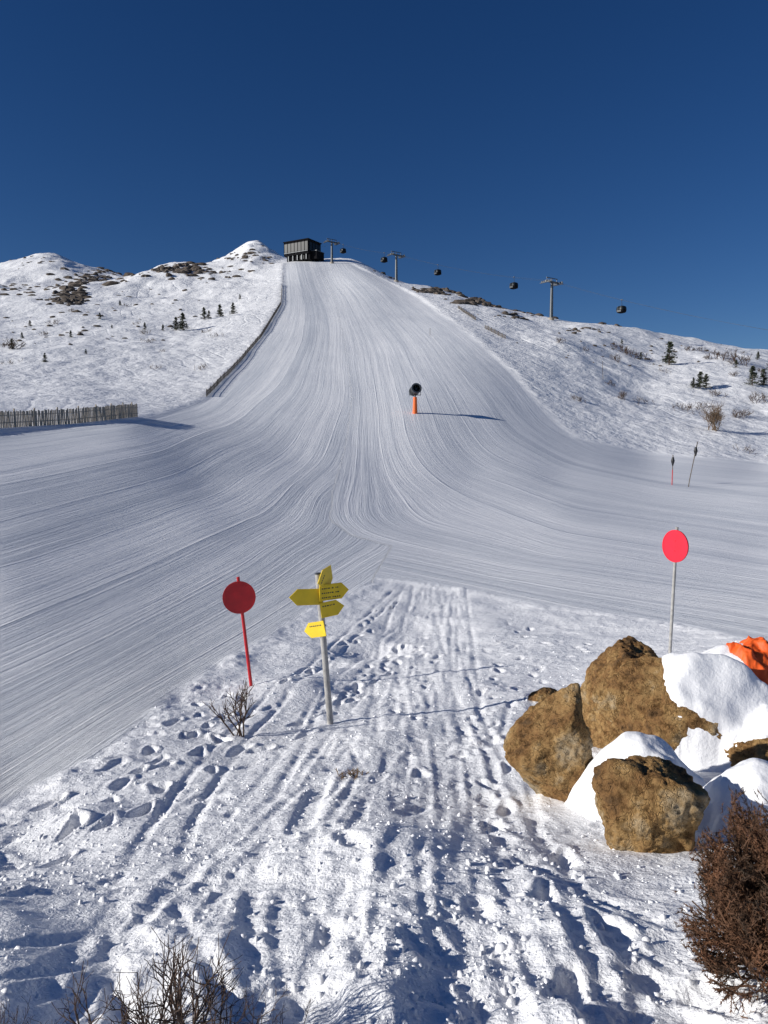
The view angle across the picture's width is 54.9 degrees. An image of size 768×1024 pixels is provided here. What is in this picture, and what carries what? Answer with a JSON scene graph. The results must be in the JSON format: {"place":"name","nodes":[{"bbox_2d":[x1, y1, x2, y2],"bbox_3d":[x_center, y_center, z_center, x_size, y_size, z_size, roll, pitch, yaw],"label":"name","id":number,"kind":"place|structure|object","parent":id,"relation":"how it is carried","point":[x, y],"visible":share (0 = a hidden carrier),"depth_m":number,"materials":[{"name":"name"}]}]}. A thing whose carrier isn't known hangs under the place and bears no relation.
{"place":"outdoors","nodes":[
{"label":"outdoors","id":0,"kind":"place"},
{"bbox_2d":[0,240,767,1023],"bbox_3d":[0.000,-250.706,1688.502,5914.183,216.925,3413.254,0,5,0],"label":"snowy ground","id":1,"kind":"structure","parent":0,"point":[498,502],"depth_m":19.17,"materials":[{"name":"white snow"}]},
{"bbox_2d":[3,337,24,348],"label":"mountain shrub","id":2,"kind":"object","parent":1,"relation":"on","point":[9,344],"visible":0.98,"depth_m":172.18,"materials":[{"name":"plant"}]},
{"bbox_2d":[0,996,69,1023],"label":"bare twig shrub","id":3,"kind":"object","parent":1,"relation":"on","point":[14,1021],"visible":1,"depth_m":2.27,"materials":[{"name":"brown plant"}]},
{"bbox_2d":[42,353,47,361],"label":"conifer tree","id":4,"kind":"object","parent":1,"relation":"on","point":[44,357],"visible":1,"depth_m":158.19,"materials":[{"name":"green plant"}]},
{"bbox_2d":[0,402,137,427],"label":"wooden snow fence","id":5,"kind":"object","parent":1,"relation":"on","point":[110,412],"visible":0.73,"depth_m":81.23,"materials":[{"name":"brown wood"}]},
{"bbox_2d":[51,961,161,1023],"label":"bare twig shrub","id":6,"kind":"object","parent":1,"relation":"on","point":[77,1018],"visible":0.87,"depth_m":2.33,"materials":[{"name":"brown plant"}]},
{"bbox_2d":[0,252,274,312],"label":"rock outcrop","id":7,"kind":"object","parent":1,"relation":"on","point":[78,296],"visible":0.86,"depth_m":364.68,"materials":[{"name":"stone"}]},
{"bbox_2d":[68,962,216,1023],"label":"bare twig shrub","id":8,"kind":"object","parent":1,"relation":"on","point":[137,1003],"visible":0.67,"depth_m":2.22,"materials":[{"name":"brown plant"}]},
{"bbox_2d":[171,317,179,329],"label":"conifer tree","id":9,"kind":"object","parent":1,"relation":"on","point":[175,323],"visible":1,"depth_m":219.88,"materials":[{"name":"green plant"}]},
{"bbox_2d":[111,927,240,1023],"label":"bare twig shrub","id":10,"kind":"object","parent":1,"relation":"on","point":[177,1004],"visible":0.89,"depth_m":2.25,"materials":[{"name":"brown plant"}]},
{"bbox_2d":[178,312,189,329],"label":"conifer tree","id":11,"kind":"object","parent":1,"relation":"on","point":[182,324],"visible":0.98,"depth_m":223.29,"materials":[{"name":"green plant"}]},
{"bbox_2d":[132,926,245,1023],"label":"bare twig shrub","id":12,"kind":"object","parent":1,"relation":"on","point":[194,1009],"visible":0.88,"depth_m":2.21,"materials":[{"name":"brown plant"}]},
{"bbox_2d":[200,307,207,318],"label":"conifer tree","id":13,"kind":"object","parent":1,"relation":"on","point":[203,313],"visible":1,"depth_m":240.39,"materials":[{"name":"green plant"}]},
{"bbox_2d":[163,949,252,1023],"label":"bare twig shrub","id":14,"kind":"object","parent":1,"relation":"on","point":[220,1014],"visible":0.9,"depth_m":2.21,"materials":[{"name":"brown plant"}]},
{"bbox_2d":[214,304,223,316],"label":"conifer tree","id":15,"kind":"object","parent":1,"relation":"on","point":[219,311],"visible":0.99,"depth_m":244.75,"materials":[{"name":"green plant"}]},
{"bbox_2d":[202,678,256,736],"bbox_3d":[-1.804,2.392,9.053,0.526,0.763,0.684,5,7,43],"label":"shrub","id":16,"kind":"object","parent":1,"relation":"on","point":[242,700],"visible":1,"depth_m":9.03,"materials":[{"name":"grey plant"}]},
{"bbox_2d":[229,303,237,314],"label":"conifer tree","id":17,"kind":"object","parent":1,"relation":"on","point":[233,309],"visible":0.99,"depth_m":252.39,"materials":[{"name":"green plant"}]},
{"bbox_2d":[222,577,255,685],"bbox_3d":[-2.402,2.147,12.327,0.542,2.150,0.096,-1,5,-11],"label":"piste marker sign","id":18,"kind":"object","parent":1,"relation":"on","point":[238,596],"visible":0.98,"depth_m":12.25,"materials":[{"name":"red plastic"}]},
{"bbox_2d":[206,290,281,395],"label":"piste side fence","id":19,"kind":"object","parent":1,"relation":"on","point":[220,379],"visible":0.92,"depth_m":165.31,"materials":[{"name":"brown wood"}]},
{"bbox_2d":[208,987,282,1023],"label":"bare twig shrub","id":20,"kind":"object","parent":1,"relation":"on","point":[258,1019],"visible":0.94,"depth_m":2.21,"materials":[{"name":"brown plant"}]},
{"bbox_2d":[232,980,314,1023],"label":"bare twig shrub","id":21,"kind":"object","parent":1,"relation":"on","point":[246,1001],"visible":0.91,"depth_m":2.42,"materials":[{"name":"brown plant"}]},
{"bbox_2d":[283,238,323,261],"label":"mountain lift station","id":22,"kind":"object","parent":1,"relation":"on","point":[306,249],"visible":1,"depth_m":384.44,"materials":[{"name":"grey glass"}]},
{"bbox_2d":[289,565,348,723],"bbox_3d":[-0.833,1.888,9.596,0.744,2.387,0.322,0,5,0],"label":"hiking signpost","id":23,"kind":"object","parent":1,"relation":"on","point":[325,589],"visible":1,"depth_m":9.55,"materials":[{"name":"metal"}]},
{"bbox_2d":[324,238,340,263],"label":"lift tower","id":24,"kind":"structure","parent":1,"relation":"on","point":[331,242],"depth_m":377.38,"materials":[{"name":"metal"}]},
{"bbox_2d":[334,768,368,779],"bbox_3d":[-0.278,2.336,6.614,0.278,0.121,0.259,-3,6,-27],"label":"dry grass tuft","id":25,"kind":"object","parent":1,"relation":"on","point":[352,773],"visible":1,"depth_m":6.58,"materials":[{"name":"plant"}]},
{"bbox_2d":[3,245,721,365],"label":"scattered stones","id":26,"kind":"object","parent":1,"relation":"on","point":[227,258],"visible":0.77,"depth_m":245.38,"materials":[{"name":"stone"}]},
{"bbox_2d":[388,251,404,281],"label":"lift tower","id":27,"kind":"structure","parent":1,"relation":"on","point":[396,270],"depth_m":336.18,"materials":[{"name":"metal"}]},
{"bbox_2d":[409,383,421,413],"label":"snow gun","id":28,"kind":"object","parent":1,"relation":"on","point":[415,389],"visible":0.97,"depth_m":114.56,"materials":[{"name":"metal"}]},
{"bbox_2d":[458,306,475,319],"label":"wooden snow fence","id":29,"kind":"object","parent":1,"relation":"on","point":[467,313],"visible":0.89,"depth_m":242.89,"materials":[{"name":"grey wood"}]},
{"bbox_2d":[485,325,505,338],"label":"wooden snow fence","id":30,"kind":"object","parent":1,"relation":"on","point":[495,332],"visible":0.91,"depth_m":208.16,"materials":[{"name":"grey wood"}]},
{"bbox_2d":[373,270,621,333],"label":"rock outcrop","id":31,"kind":"object","parent":1,"relation":"on","point":[475,301],"visible":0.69,"depth_m":285.67,"materials":[{"name":"stone"}]},
{"bbox_2d":[528,687,556,701],"bbox_3d":[2.277,2.637,10.478,0.555,0.313,0.370,-4,6,-36],"label":"boulder","id":32,"kind":"object","parent":1,"relation":"on","point":[542,694],"visible":0.51,"depth_m":10.34,"materials":[{"name":"brown stone"}]},
{"bbox_2d":[503,683,592,801],"bbox_3d":[1.265,1.846,5.797,0.664,1.038,0.616,0,5,0],"label":"boulder","id":33,"kind":"object","parent":1,"relation":"on","point":[547,745],"visible":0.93,"depth_m":5.56,"materials":[{"name":"brown stone"}]},
{"bbox_2d":[540,277,562,319],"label":"lift tower","id":34,"kind":"structure","parent":1,"relation":"on","point":[556,283],"depth_m":265.96,"materials":[{"name":"metal"}]},
{"bbox_2d":[317,243,766,329],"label":"lift cable","id":35,"kind":"object","parent":34,"relation":"attached to","point":[594,293],"visible":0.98,"depth_m":242.89,"materials":[{"name":"metal"}]},
{"bbox_2d":[381,252,387,262],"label":"gondola cabin","id":36,"kind":"object","parent":35,"relation":"hanging from","point":[384,259],"visible":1,"depth_m":337.46,"materials":[{"name":"metal"}]},
{"bbox_2d":[509,276,517,288],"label":"gondola cabin","id":37,"kind":"object","parent":35,"relation":"hanging from","point":[513,285],"visible":1,"depth_m":275.28,"materials":[{"name":"metal"}]},
{"bbox_2d":[323,244,764,329],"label":"lift cable","id":38,"kind":"object","parent":34,"relation":"attached to","point":[568,285],"visible":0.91,"depth_m":261.42,"materials":[{"name":"metal"}]},
{"bbox_2d":[340,244,345,253],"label":"gondola cabin","id":39,"kind":"object","parent":38,"relation":"hanging from","point":[343,250],"visible":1,"depth_m":374.20,"materials":[{"name":"metal"}]},
{"bbox_2d":[434,264,440,275],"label":"gondola cabin","id":40,"kind":"object","parent":38,"relation":"hanging from","point":[437,272],"visible":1,"depth_m":317.95,"materials":[{"name":"metal"}]},
{"bbox_2d":[616,299,626,313],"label":"gondola cabin","id":41,"kind":"object","parent":38,"relation":"hanging from","point":[621,309],"visible":1,"depth_m":245.97,"materials":[{"name":"metal"}]},
{"bbox_2d":[609,355,620,362],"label":"mountain shrub","id":42,"kind":"object","parent":1,"relation":"on","point":[615,358],"visible":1,"depth_m":200.66,"materials":[{"name":"brown plant"}]},
{"bbox_2d":[580,635,657,748],"bbox_3d":[2.503,1.926,7.649,0.925,1.193,0.865,-2,6,-25],"label":"boulder","id":43,"kind":"object","parent":1,"relation":"on","point":[609,661],"visible":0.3,"depth_m":7.51,"materials":[{"name":"brown stone"}]},
{"bbox_2d":[618,390,626,399],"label":"mountain shrub","id":44,"kind":"object","parent":1,"relation":"on","point":[624,394],"visible":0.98,"depth_m":157.48,"materials":[{"name":"plant"}]},
{"bbox_2d":[564,731,705,820],"bbox_3d":[1.845,2.055,5.450,1.200,0.896,1.150,2,5,17],"label":"snow drift","id":45,"kind":"object","parent":1,"relation":"on","point":[581,796],"visible":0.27,"depth_m":5.32,"materials":[{"name":"white snow"}]},
{"bbox_2d":[623,347,651,362],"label":"mountain shrub","id":46,"kind":"object","parent":1,"relation":"on","point":[636,354],"visible":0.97,"depth_m":215.36,"materials":[{"name":"brown plant"}]},
{"bbox_2d":[634,396,654,404],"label":"mountain shrub","id":47,"kind":"object","parent":1,"relation":"on","point":[641,400],"visible":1,"depth_m":158.89,"materials":[{"name":"grey plant"}]},
{"bbox_2d":[591,755,709,853],"bbox_3d":[1.621,1.818,4.533,0.681,0.637,0.552,0,5,0],"label":"boulder","id":48,"kind":"object","parent":1,"relation":"on","point":[651,804],"visible":0.89,"depth_m":4.35,"materials":[{"name":"brown stone"}]},
{"bbox_2d":[591,656,721,750],"bbox_3d":[2.873,1.966,6.894,1.794,1.209,0.912,0,5,0],"label":"boulder","id":49,"kind":"object","parent":1,"relation":"on","point":[632,694],"visible":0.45,"depth_m":6.81,"materials":[{"name":"brown stone"}]},
{"bbox_2d":[661,341,677,364],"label":"conifer tree","id":50,"kind":"object","parent":1,"relation":"on","point":[668,358],"visible":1,"depth_m":209.61,"materials":[{"name":"green plant"}]},
{"bbox_2d":[671,456,674,483],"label":"piste edge pole","id":51,"kind":"object","parent":1,"relation":"on","point":[672,461],"visible":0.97,"depth_m":85.96,"materials":[{"name":"red plastic"}]},
{"bbox_2d":[662,527,688,653],"bbox_3d":[4.601,1.547,11.765,0.098,2.629,0.511,-3,6,-33],"label":"piste marker sign","id":52,"kind":"object","parent":1,"relation":"on","point":[675,545],"visible":0.96,"depth_m":11.71,"materials":[{"name":"red plastic"}]},
{"bbox_2d":[673,403,694,413],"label":"mountain shrub","id":53,"kind":"object","parent":1,"relation":"on","point":[689,407],"visible":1,"depth_m":156.39,"materials":[{"name":"plant"}]},
{"bbox_2d":[688,442,697,486],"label":"piste edge pole","id":54,"kind":"object","parent":1,"relation":"on","point":[695,451],"visible":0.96,"depth_m":83.85,"materials":[{"name":"grey wood"}]},
{"bbox_2d":[690,377,695,386],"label":"conifer tree","id":55,"kind":"object","parent":1,"relation":"on","point":[693,382],"visible":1,"depth_m":178.81,"materials":[{"name":"green plant"}]},
{"bbox_2d":[695,371,706,388],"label":"conifer tree","id":56,"kind":"object","parent":1,"relation":"on","point":[700,380],"visible":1,"depth_m":178.61,"materials":[{"name":"green plant"}]},
{"bbox_2d":[703,374,712,387],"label":"conifer tree","id":57,"kind":"object","parent":1,"relation":"on","point":[705,379],"visible":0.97,"depth_m":180.26,"materials":[{"name":"green plant"}]},
{"bbox_2d":[662,652,761,771],"bbox_3d":[3.049,1.958,6.812,1.300,1.308,1.050,1,5,7],"label":"snow drift","id":58,"kind":"object","parent":1,"relation":"on","point":[722,690],"visible":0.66,"depth_m":6.62,"materials":[{"name":"white snow"}]},
{"bbox_2d":[699,399,724,430],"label":"leafless bush","id":59,"kind":"object","parent":1,"relation":"on","point":[714,419],"visible":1,"depth_m":135.02,"materials":[{"name":"brown plant"}]},
{"bbox_2d":[710,389,727,397],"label":"mountain shrub","id":60,"kind":"object","parent":1,"relation":"on","point":[714,391],"visible":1,"depth_m":172.26,"materials":[{"name":"plant"}]},
{"bbox_2d":[673,785,767,1018],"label":"juniper bush","id":61,"kind":"object","parent":1,"relation":"on","point":[736,891],"visible":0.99,"depth_m":2.45,"materials":[{"name":"brown plant"}]},
{"bbox_2d":[701,643,742,661],"bbox_3d":[3.517,2.087,7.476,2.500,1.573,1.875,1,5,6],"label":"snow drift","id":62,"kind":"object","parent":1,"relation":"on","point":[721,649],"visible":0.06,"depth_m":7.25,"materials":[{"name":"white snow"}]},
{"bbox_2d":[710,346,734,360],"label":"mountain shrub","id":63,"kind":"object","parent":1,"relation":"on","point":[718,354],"visible":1,"depth_m":217.92,"materials":[{"name":"brown plant"}]},
{"bbox_2d":[695,758,767,836],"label":"snow drift","id":64,"kind":"object","parent":1,"relation":"on","point":[749,775],"visible":0.44,"depth_m":4.72,"materials":[{"name":"white snow"}]},
{"bbox_2d":[728,350,750,365],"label":"mountain shrub","id":65,"kind":"object","parent":1,"relation":"on","point":[735,355],"visible":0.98,"depth_m":211.17,"materials":[{"name":"plant"}]},
{"bbox_2d":[732,410,748,417],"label":"mountain shrub","id":66,"kind":"object","parent":1,"relation":"on","point":[734,415],"visible":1,"depth_m":154.66,"materials":[{"name":"plant"}]},
{"bbox_2d":[733,408,753,417],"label":"mountain shrub","id":67,"kind":"object","parent":1,"relation":"on","point":[742,413],"visible":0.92,"depth_m":156.04,"materials":[{"name":"plant"}]},
{"bbox_2d":[724,738,767,766],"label":"boulder","id":68,"kind":"object","parent":1,"relation":"on","point":[753,748],"visible":0.37,"depth_m":6.33,"materials":[{"name":"brown stone"}]},
{"bbox_2d":[726,635,767,684],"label":"orange tarpaulin","id":69,"kind":"object","parent":1,"relation":"on","point":[751,653],"visible":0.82,"depth_m":7.12,"materials":[{"name":"fabric"}]},
{"bbox_2d":[731,681,767,766],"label":"snow drift","id":70,"kind":"object","parent":1,"relation":"on","point":[755,725],"visible":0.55,"depth_m":6.46,"materials":[{"name":"white snow"}]},
{"bbox_2d":[746,366,758,385],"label":"conifer tree","id":71,"kind":"object","parent":1,"relation":"on","point":[752,373],"visible":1,"depth_m":182.54,"materials":[{"name":"green plant"}]},
{"bbox_2d":[749,391,767,403],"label":"mountain shrub","id":72,"kind":"object","parent":1,"relation":"on","point":[758,394],"visible":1,"depth_m":168.15,"materials":[{"name":"plant"}]},
{"bbox_2d":[756,351,761,359],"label":"conifer tree","id":73,"kind":"object","parent":1,"relation":"on","point":[758,355],"visible":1,"depth_m":229.22,"materials":[{"name":"green plant"}]},
{"bbox_2d":[757,369,767,384],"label":"conifer tree","id":74,"kind":"object","parent":1,"relation":"on","point":[763,378],"visible":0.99,"depth_m":184.24,"materials":[{"name":"green plant"}]},
{"bbox_2d":[0,0,767,349],"label":"sky","id":75,"kind":"structure","parent":0,"point":[618,149],"materials":[{"name":"blue"}]}
]}

